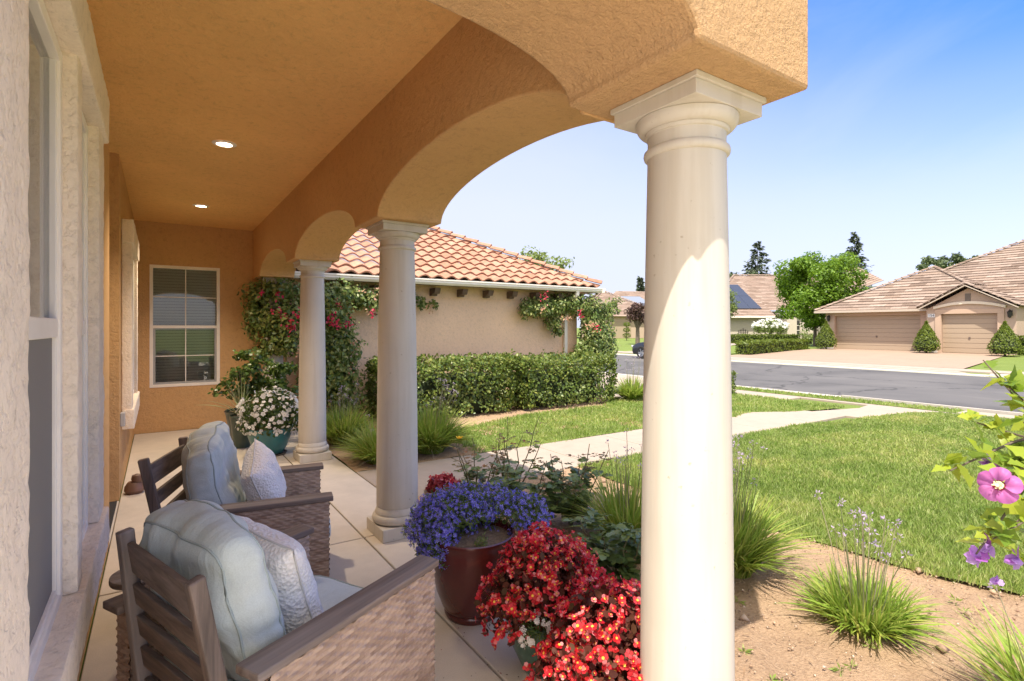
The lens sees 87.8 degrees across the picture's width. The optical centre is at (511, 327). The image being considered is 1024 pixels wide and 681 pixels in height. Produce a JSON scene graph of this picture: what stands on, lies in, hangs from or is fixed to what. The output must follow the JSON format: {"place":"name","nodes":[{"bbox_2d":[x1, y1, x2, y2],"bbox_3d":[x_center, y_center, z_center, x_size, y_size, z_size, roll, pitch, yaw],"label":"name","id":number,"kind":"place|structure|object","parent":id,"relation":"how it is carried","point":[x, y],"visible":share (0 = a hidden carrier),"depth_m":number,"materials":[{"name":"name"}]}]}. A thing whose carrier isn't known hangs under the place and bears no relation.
{"place":"outdoors","nodes":[
{"label":"outdoors","id":0,"kind":"place"},
{"bbox_2d":[80,427,542,680],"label":"porch floor","id":1,"kind":"structure","parent":0,"point":[361,555],"depth_m":3.67,"materials":[{"name":"beige tile"}]},
{"bbox_2d":[109,501,116,529],"bbox_3d":[-3.557,1.587,4.240,0.608,0.018,1.040,0,0,-34],"label":"door mat","id":2,"kind":"object","parent":1,"relation":"on","point":[112,506],"depth_m":4.57,"materials":[{"name":"brown"}]},
{"bbox_2d":[109,570,145,590],"bbox_3d":[-1.655,1.346,2.382,0.240,0.508,0.240,0,0,-34],"label":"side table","id":3,"kind":"object","parent":1,"relation":"on","point":[115,581],"visible":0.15,"depth_m":2.29,"materials":[{"name":"brown wood"}]},
{"bbox_2d":[124,473,143,494],"bbox_3d":[-3.643,1.505,5.143,0.173,0.190,0.170,0,0,-34],"label":"garden figurine","id":4,"kind":"object","parent":1,"relation":"on","point":[134,486],"visible":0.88,"depth_m":5.09,"materials":[{"name":"brown ceramic"}]},
{"bbox_2d":[138,436,332,576],"bbox_3d":[-1.649,1.148,3.276,0.973,0.904,0.854,0,0,-24],"label":"patio chair","id":5,"kind":"object","parent":1,"relation":"on","point":[304,501],"visible":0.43,"depth_m":3.04,"materials":[{"name":"wicker"}]},
{"bbox_2d":[224,408,252,438],"bbox_3d":[-3.733,1.372,7.425,0.504,0.454,0.504,0,0,-34],"label":"plant pot","id":6,"kind":"object","parent":1,"relation":"on","point":[227,412],"visible":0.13,"depth_m":7.25,"materials":[{"name":"green ceramic"}]},
{"bbox_2d":[207,349,298,402],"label":"potted shrub","id":7,"kind":"object","parent":6,"relation":"in","point":[278,371],"visible":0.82,"depth_m":7.39,"materials":[{"name":"green plant"}]},
{"bbox_2d":[229,414,249,448],"bbox_3d":[-3.614,1.385,7.120,0.300,0.430,0.300,0,0,-34],"label":"plant pot","id":8,"kind":"object","parent":1,"relation":"on","point":[240,439],"visible":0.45,"depth_m":7.01,"materials":[{"name":"green ceramic"}]},
{"bbox_2d":[199,367,270,414],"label":"striped grass","id":9,"kind":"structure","parent":8,"relation":"in","point":[237,399],"depth_m":7.07,"materials":[{"name":"green plant"}]},
{"bbox_2d":[246,424,292,455],"bbox_3d":[-3.054,1.427,6.711,0.544,0.344,0.544,0,0,-34],"label":"plant pot","id":10,"kind":"object","parent":1,"relation":"on","point":[276,445],"visible":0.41,"depth_m":6.55,"materials":[{"name":"teal ceramic"}]},
{"bbox_2d":[235,386,298,438],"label":"white impatiens","id":11,"kind":"object","parent":10,"relation":"in","point":[264,411],"visible":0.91,"depth_m":6.53,"materials":[{"name":"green plant"}]},
{"bbox_2d":[103,524,438,680],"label":"patio chair","id":12,"kind":"object","parent":1,"relation":"on","point":[382,628],"visible":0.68,"depth_m":1.82,"materials":[{"name":"wicker"}]},
{"bbox_2d":[163,575,363,680],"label":"seat cushion","id":13,"kind":"object","parent":12,"relation":"on","point":[332,592],"visible":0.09,"depth_m":2.36,"materials":[{"name":"fabric"}]},
{"bbox_2d":[139,499,285,680],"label":"back cushion","id":14,"kind":"object","parent":13,"relation":"on","point":[219,547],"visible":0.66,"depth_m":1.69,"materials":[{"name":"fabric"}]},
{"bbox_2d":[239,516,323,633],"bbox_3d":[-0.932,0.970,2.052,0.475,0.475,0.215,7,24,32],"label":"throw pillow","id":15,"kind":"object","parent":13,"relation":"on","point":[288,566],"visible":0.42,"depth_m":1.91,"materials":[{"name":"fabric"}]},
{"bbox_2d":[430,518,514,625],"bbox_3d":[-0.226,1.373,2.996,0.486,0.455,0.486,0,0,-34],"label":"plant pot","id":16,"kind":"object","parent":1,"relation":"on","point":[458,581],"visible":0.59,"depth_m":2.81,"materials":[{"name":"ceramic"}]},
{"bbox_2d":[400,475,554,570],"bbox_3d":[-0.230,1.105,3.179,0.925,0.389,0.707,0,0,-34],"label":"lobelia","id":17,"kind":"object","parent":16,"relation":"in","point":[440,516],"visible":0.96,"depth_m":3.03,"materials":[{"name":"purple plant"}]},
{"bbox_2d":[474,533,487,546],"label":"seedling","id":18,"kind":"object","parent":16,"relation":"in","point":[480,544],"visible":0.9,"depth_m":2.86,"materials":[{"name":"green plant"}]},
{"bbox_2d":[505,600,558,678],"bbox_3d":[0.148,1.469,2.524,0.380,0.262,0.380,0,0,-34],"label":"plant pot","id":19,"kind":"object","parent":1,"relation":"on","point":[525,654],"visible":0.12,"depth_m":2.40,"materials":[{"name":"green ceramic"}]},
{"bbox_2d":[517,609,556,648],"bbox_3d":[0.112,1.325,2.354,0.182,0.140,0.180,0,0,-4],"label":"alyssum","id":20,"kind":"object","parent":19,"relation":"in","point":[537,623],"visible":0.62,"depth_m":2.31,"materials":[{"name":"white plant"}]},
{"bbox_2d":[474,521,602,649],"bbox_3d":[0.160,1.209,2.542,0.690,0.489,0.552,0,0,-34],"label":"begonia","id":21,"kind":"object","parent":19,"relation":"in","point":[541,566],"visible":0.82,"depth_m":2.46,"materials":[{"name":"red plant"}]},
{"bbox_3d":[0.386,1.499,2.129,0.356,0.202,0.356,0,0,-34],"label":"plant pot","id":22,"kind":"object","parent":1,"relation":"on","visible":0},
{"bbox_2d":[522,567,642,680],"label":"begonia","id":23,"kind":"object","parent":22,"relation":"in","point":[602,643],"visible":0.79,"depth_m":2.05,"materials":[{"name":"red plant"}]},
{"bbox_2d":[425,472,460,492],"bbox_3d":[-0.566,1.264,4.332,0.289,0.185,0.309,0,0,-34],"label":"red begonia","id":24,"kind":"object","parent":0,"point":[440,480],"visible":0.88,"depth_m":4.28,"materials":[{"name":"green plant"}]},
{"bbox_2d":[79,328,1023,680],"bbox_3d":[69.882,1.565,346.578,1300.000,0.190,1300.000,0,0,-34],"label":"ground","id":25,"kind":"structure","parent":0,"point":[1009,362],"depth_m":21.20,"materials":[{"name":"beige concrete"}]},
{"bbox_2d":[0,0,807,680],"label":"house","id":26,"kind":"structure","parent":25,"relation":"on","point":[388,128],"depth_m":2.61,"materials":[{"name":"beige paint"}]},
{"bbox_2d":[27,0,61,680],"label":"window","id":27,"kind":"structure","parent":26,"relation":"in","point":[44,586],"depth_m":1.49,"materials":[{"name":"white paint"}]},
{"bbox_2d":[82,112,87,540],"bbox_3d":[-1.803,0.052,1.864,0.450,2.185,1.200,0,0,-34],"label":"window","id":28,"kind":"structure","parent":26,"relation":"in","point":[84,125],"depth_m":2.19,"materials":[{"name":"white paint"}]},
{"bbox_2d":[133,260,133,393],"bbox_3d":[-4.473,0.050,5.883,0.450,2.100,1.850,0,0,-34],"label":"window","id":29,"kind":"structure","parent":26,"relation":"in","point":[133,260],"depth_m":6.49,"materials":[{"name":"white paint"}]},
{"bbox_2d":[149,264,219,387],"bbox_3d":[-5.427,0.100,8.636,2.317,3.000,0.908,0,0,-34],"label":"window","id":30,"kind":"structure","parent":26,"relation":"in","point":[184,301],"depth_m":8.41,"materials":[{"name":"white paint"}]},
{"bbox_2d":[193,204,209,207],"bbox_3d":[-4.091,-1.593,7.007,0.194,0.014,0.194,0,0,-34],"label":"recessed light","id":31,"kind":"object","parent":26,"relation":"attached to","point":[201,205],"visible":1,"depth_m":6.99,"materials":[{"name":"white glass"}]},
{"bbox_2d":[212,140,236,147],"bbox_3d":[-2.506,-1.593,4.638,0.194,0.014,0.194,0,0,-34],"label":"recessed light","id":32,"kind":"object","parent":26,"relation":"attached to","point":[224,143],"visible":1,"depth_m":4.63,"materials":[{"name":"white glass"}]},
{"bbox_2d":[295,395,738,471],"bbox_3d":[0.272,1.612,9.557,7.370,0.048,3.860,0,0,-34],"label":"soil bed","id":33,"kind":"object","parent":25,"relation":"on","point":[447,452],"visible":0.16,"depth_m":8.57,"materials":[{"name":"brown soil"}]},
{"bbox_2d":[297,384,376,444],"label":"grass tuft","id":34,"kind":"object","parent":33,"relation":"on","point":[337,426],"visible":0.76,"depth_m":7.23,"materials":[{"name":"green plant"}]},
{"bbox_2d":[237,277,439,416],"bbox_3d":[-2.732,0.351,9.223,3.623,2.518,1.077,0,0,-34],"label":"bougainvillea","id":35,"kind":"object","parent":33,"relation":"on","point":[283,320],"visible":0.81,"depth_m":8.76,"materials":[{"name":"green plant"}]},
{"bbox_2d":[323,414,430,465],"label":"grass tuft","id":36,"kind":"object","parent":33,"relation":"on","point":[365,448],"visible":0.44,"depth_m":6.25,"materials":[{"name":"green plant"}]},
{"bbox_2d":[361,348,521,417],"bbox_3d":[-1.261,1.010,9.791,2.809,1.208,1.321,0,0,-34],"label":"hedge","id":37,"kind":"object","parent":33,"relation":"on","point":[476,388],"visible":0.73,"depth_m":9.58,"materials":[{"name":"green plant"}]},
{"bbox_2d":[417,378,483,456],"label":"grass tuft","id":38,"kind":"object","parent":33,"relation":"on","point":[440,435],"visible":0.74,"depth_m":6.79,"materials":[{"name":"green plant"}]},
{"bbox_2d":[494,348,620,408],"bbox_3d":[0.955,1.015,11.164,2.756,1.206,1.371,0,0,-34],"label":"hedge","id":39,"kind":"object","parent":33,"relation":"on","point":[540,383],"visible":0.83,"depth_m":10.81,"materials":[{"name":"green plant"}]},
{"bbox_2d":[517,291,624,387],"bbox_3d":[1.504,0.358,12.301,3.266,2.488,0.842,0,0,-34],"label":"bougainvillea","id":40,"kind":"object","parent":33,"relation":"on","point":[597,337],"visible":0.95,"depth_m":12.26,"materials":[{"name":"green plant"}]},
{"bbox_2d":[519,245,574,272],"bbox_3d":[1.410,-1.282,25.888,2.942,5.572,2.894,0,0,-10],"label":"leafy tree","id":41,"kind":"object","parent":25,"relation":"on","point":[535,255],"visible":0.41,"depth_m":25.37,"materials":[{"name":"green plant"}]},
{"bbox_2d":[622,322,630,340],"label":"tiered topiary","id":42,"kind":"object","parent":25,"relation":"on","point":[627,329],"visible":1,"depth_m":57.87,"materials":[{"name":"green plant"}]},
{"bbox_2d":[624,302,644,343],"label":"plum tree","id":43,"kind":"object","parent":25,"relation":"on","point":[635,313],"visible":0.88,"depth_m":45.67,"materials":[{"name":"brown plant"}]},
{"bbox_2d":[635,276,644,291],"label":"conifer","id":44,"kind":"object","parent":25,"relation":"on","point":[640,282],"visible":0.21,"depth_m":99.73,"materials":[{"name":"green plant"}]},
{"bbox_2d":[418,462,1023,680],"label":"soil bed","id":45,"kind":"object","parent":25,"relation":"on","point":[877,665],"visible":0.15,"depth_m":2.85,"materials":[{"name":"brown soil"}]},
{"bbox_2d":[452,436,511,498],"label":"rose bush","id":46,"kind":"object","parent":45,"relation":"on","point":[472,473],"visible":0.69,"depth_m":4.76,"materials":[{"name":"green plant"}]},
{"bbox_2d":[488,416,546,491],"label":"rose bush","id":47,"kind":"object","parent":45,"relation":"on","point":[507,459],"visible":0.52,"depth_m":4.90,"materials":[{"name":"green plant"}]},
{"bbox_2d":[490,458,576,529],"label":"rose bush","id":48,"kind":"object","parent":45,"relation":"on","point":[533,488],"visible":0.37,"depth_m":4.25,"materials":[{"name":"green plant"}]},
{"bbox_2d":[532,444,612,525],"bbox_3d":[0.489,1.287,4.305,0.540,0.636,0.756,0,0,32],"label":"rose bush","id":49,"kind":"object","parent":45,"relation":"on","point":[583,474],"visible":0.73,"depth_m":4.28,"materials":[{"name":"green plant"}]},
{"bbox_2d":[554,428,641,543],"bbox_3d":[0.873,1.190,4.005,1.338,0.859,1.329,0,0,-34],"label":"grass tuft","id":50,"kind":"object","parent":45,"relation":"on","point":[619,505],"visible":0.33,"depth_m":4.02,"materials":[{"name":"green plant"}]},
{"bbox_2d":[561,508,640,582],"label":"rose bush","id":51,"kind":"object","parent":45,"relation":"on","point":[613,555],"visible":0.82,"depth_m":3.31,"materials":[{"name":"green plant"}]},
{"bbox_2d":[630,434,827,579],"bbox_3d":[1.468,1.166,3.588,1.313,0.909,1.334,0,0,-34],"label":"grass tuft","id":52,"kind":"object","parent":45,"relation":"on","point":[754,545],"visible":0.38,"depth_m":3.42,"materials":[{"name":"green plant"}]},
{"bbox_2d":[493,469,1023,680],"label":"pebbles","id":53,"kind":"object","parent":45,"relation":"on","point":[918,570],"visible":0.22,"depth_m":2.94,"materials":[{"name":"brown gravel"}]},
{"bbox_2d":[734,541,972,680],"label":"weeds","id":54,"kind":"object","parent":45,"relation":"on","point":[834,669],"visible":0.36,"depth_m":2.64,"materials":[{"name":"green plant"}]},
{"bbox_2d":[781,490,960,656],"bbox_3d":[1.929,1.279,2.901,0.893,0.685,0.861,0,0,-34],"label":"grass tuft","id":55,"kind":"object","parent":45,"relation":"on","point":[880,612],"visible":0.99,"depth_m":2.84,"materials":[{"name":"green plant"}]},
{"bbox_2d":[920,581,1023,680],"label":"grass tuft","id":56,"kind":"object","parent":45,"relation":"on","point":[1006,661],"visible":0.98,"depth_m":2.30,"materials":[{"name":"green plant"}]},
{"bbox_2d":[931,360,1023,585],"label":"hibiscus","id":57,"kind":"object","parent":45,"relation":"on","point":[1006,490],"visible":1,"depth_m":1.29,"materials":[{"name":"green plant"}]},
{"bbox_2d":[730,288,739,317],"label":"leafy tree","id":58,"kind":"object","parent":25,"relation":"on","point":[733,307],"visible":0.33,"depth_m":47.63,"materials":[{"name":"green plant"}]},
{"bbox_2d":[741,241,771,275],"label":"conifer","id":59,"kind":"object","parent":25,"relation":"on","point":[755,268],"visible":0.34,"depth_m":84.72,"materials":[{"name":"green plant"}]},
{"bbox_2d":[731,333,799,342],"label":"box hedge","id":60,"kind":"object","parent":25,"relation":"on","point":[742,337],"visible":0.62,"depth_m":47.66,"materials":[{"name":"green plant"}]},
{"bbox_2d":[751,318,789,333],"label":"flowering shrub","id":61,"kind":"object","parent":25,"relation":"on","point":[768,325],"visible":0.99,"depth_m":48.70,"materials":[{"name":"white plant"}]},
{"bbox_2d":[734,337,810,354],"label":"box hedge","id":62,"kind":"object","parent":25,"relation":"on","point":[763,346],"visible":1,"depth_m":31.84,"materials":[{"name":"green plant"}]},
{"bbox_2d":[800,330,817,343],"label":"shrub","id":63,"kind":"object","parent":25,"relation":"on","point":[809,335],"visible":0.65,"depth_m":46.83,"materials":[{"name":"green plant"}]},
{"bbox_2d":[605,354,1023,415],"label":"kerb","id":64,"kind":"structure","parent":25,"relation":"on","point":[973,409],"depth_m":13.56,"materials":[{"name":"concrete"}]},
{"bbox_2d":[772,251,869,345],"bbox_3d":[23.401,-2.253,41.087,7.072,7.520,7.116,0,0,-34],"label":"leafy tree","id":65,"kind":"object","parent":25,"relation":"on","point":[830,277],"visible":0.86,"depth_m":39.61,"materials":[{"name":"green plant"}]},
{"bbox_2d":[731,359,963,372],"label":"curb","id":66,"kind":"structure","parent":25,"relation":"on","point":[853,366],"depth_m":21.59,"materials":[{"name":"concrete"}]},
{"bbox_2d":[844,231,876,289],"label":"conifer","id":67,"kind":"object","parent":25,"relation":"on","point":[857,243],"visible":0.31,"depth_m":94.47,"materials":[{"name":"green plant"}]},
{"bbox_2d":[814,239,1023,354],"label":"house","id":68,"kind":"structure","parent":25,"relation":"on","point":[970,306],"depth_m":32.93,"materials":[{"name":"beige paint"}]},
{"bbox_2d":[836,315,919,350],"bbox_3d":[23.277,0.345,33.985,0.090,2.190,4.850,0,0,-34],"label":"garage door","id":69,"kind":"structure","parent":68,"relation":"in","point":[875,332],"depth_m":33.93,"materials":[{"name":"beige paint"}]},
{"bbox_2d":[943,313,996,353],"bbox_3d":[25.323,0.345,29.461,0.090,2.190,2.450,0,0,-34],"label":"garage door","id":70,"kind":"structure","parent":68,"relation":"in","point":[962,333],"depth_m":29.50,"materials":[{"name":"beige paint"}]},
{"bbox_2d":[915,252,979,270],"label":"leafy tree","id":71,"kind":"object","parent":25,"relation":"on","point":[928,261],"visible":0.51,"depth_m":74.40,"materials":[{"name":"green plant"}]},
{"bbox_2d":[958,411,1014,417],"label":"parkway walk","id":72,"kind":"structure","parent":25,"relation":"on","point":[999,415],"depth_m":9.78,"materials":[{"name":"concrete"}]},
{"bbox_2d":[986,320,1023,355],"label":"topiary cone","id":73,"kind":"object","parent":25,"relation":"on","point":[1005,340],"visible":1,"depth_m":26.75,"materials":[{"name":"green plant"}]},
{"bbox_2d":[1017,335,1023,355],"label":"shrub","id":74,"kind":"object","parent":25,"relation":"on","point":[1021,338],"visible":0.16,"depth_m":27.65,"materials":[{"name":"green plant"}]},
{"bbox_2d":[577,291,644,337],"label":"house","id":75,"kind":"structure","parent":0,"point":[629,298],"depth_m":71.74,"materials":[{"name":"beige paint"}]},
{"bbox_2d":[612,321,630,337],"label":"garage door","id":76,"kind":"structure","parent":75,"relation":"in","point":[618,325],"depth_m":69.80,"materials":[{"name":"beige paint"}]},
{"bbox_2d":[596,373,642,397],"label":"driveway","id":77,"kind":"structure","parent":0,"point":[624,377],"depth_m":16.37,"materials":[{"name":"concrete"}]},
{"bbox_2d":[356,405,930,495],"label":"entry path","id":78,"kind":"structure","parent":0,"point":[741,424],"depth_m":7.16,"materials":[{"name":"concrete"}]},
{"bbox_2d":[456,392,844,452],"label":"lawn","id":79,"kind":"structure","parent":0,"point":[590,426],"depth_m":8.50,"materials":[{"name":"green plant"}]},
{"bbox_2d":[611,356,642,399],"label":"grass tuft","id":80,"kind":"object","parent":79,"relation":"on","point":[630,389],"visible":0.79,"depth_m":11.65,"materials":[{"name":"green plant"}]},
{"bbox_2d":[731,370,737,392],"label":"shrub","id":81,"kind":"object","parent":79,"relation":"on","point":[733,373],"visible":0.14,"depth_m":12.66,"materials":[{"name":"green plant"}]},
{"bbox_2d":[341,0,1023,327],"label":"sky","id":82,"kind":"structure","parent":0,"point":[905,134],"materials":[{"name":"blue"}]},
{"bbox_2d":[731,346,736,353],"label":"lawn","id":83,"kind":"structure","parent":0,"point":[732,349],"depth_m":35.93,"materials":[{"name":"green plant"}]},
{"bbox_2d":[737,271,773,275],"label":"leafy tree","id":84,"kind":"object","parent":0,"point":[753,272],"visible":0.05,"depth_m":78.68,"materials":[{"name":"green plant"}]},
{"bbox_2d":[577,410,1023,597],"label":"lawn","id":85,"kind":"structure","parent":0,"point":[984,584],"depth_m":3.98,"materials":[{"name":"green plant"}]},
{"bbox_2d":[580,355,1023,412],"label":"road","id":86,"kind":"structure","parent":0,"point":[954,390],"depth_m":15.46,"materials":[{"name":"grey asphalt"}]},
{"bbox_2d":[631,342,643,358],"bbox_3d":[8.210,0.917,26.946,1.820,1.445,4.500,0,0,-34],"label":"parked car","id":87,"kind":"object","parent":86,"relation":"on","point":[638,349],"visible":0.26,"depth_m":27.74,"materials":[{"name":"black paint"}]},
{"bbox_2d":[729,267,883,338],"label":"house","id":88,"kind":"structure","parent":0,"point":[757,298],"depth_m":55.66,"materials":[{"name":"grey paint"}]},
{"bbox_2d":[770,318,799,334],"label":"window","id":89,"kind":"structure","parent":88,"relation":"in","point":[798,326],"depth_m":55.54,"materials":[{"name":"grey"}]},
{"bbox_2d":[615,351,1023,374],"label":"sidewalk","id":90,"kind":"structure","parent":0,"point":[951,369],"depth_m":22.07,"materials":[{"name":"concrete"}]},
{"bbox_2d":[733,389,956,413],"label":"sidewalk","id":91,"kind":"structure","parent":0,"point":[789,397],"depth_m":12.04,"materials":[{"name":"concrete"}]},
{"bbox_2d":[732,385,965,412],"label":"lawn","id":92,"kind":"structure","parent":0,"point":[858,401],"depth_m":11.33,"materials":[{"name":"green plant"}]},
{"bbox_2d":[731,348,1003,368],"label":"driveway","id":93,"kind":"structure","parent":0,"point":[922,359],"depth_m":27.24,"materials":[{"name":"beige concrete"}]},
{"bbox_2d":[815,320,837,348],"bbox_3d":[20.883,0.491,35.406,1.333,1.935,1.313,0,0,25],"label":"topiary cone","id":94,"kind":"object","parent":93,"relation":"on","point":[825,337],"visible":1,"depth_m":35.13,"materials":[{"name":"green plant"}]},
{"bbox_2d":[912,320,940,352],"bbox_3d":[23.511,0.526,30.208,1.340,1.866,1.375,0,0,-34],"label":"topiary cone","id":95,"kind":"object","parent":93,"relation":"on","point":[926,339],"visible":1,"depth_m":29.94,"materials":[{"name":"green plant"}]},
{"bbox_3d":[-1.536,1.237,3.323,0.746,0.174,0.661,0,0,-24],"label":"seat cushion","id":96,"kind":"object","parent":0,"visible":0},
{"bbox_2d":[181,421,245,504],"bbox_3d":[-1.829,0.907,3.260,0.280,0.584,0.592,-11,12,-19],"label":"back cushion","id":97,"kind":"object","parent":96,"relation":"on","point":[210,466],"visible":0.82,"depth_m":3.06,"materials":[{"name":"fabric"}]},
{"bbox_2d":[240,438,286,500],"bbox_3d":[-1.545,0.965,3.321,0.213,0.405,0.405,-17,26,-15],"label":"throw pillow","id":98,"kind":"object","parent":96,"relation":"on","point":[262,477],"visible":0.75,"depth_m":3.20,"materials":[{"name":"fabric"}]}
]}

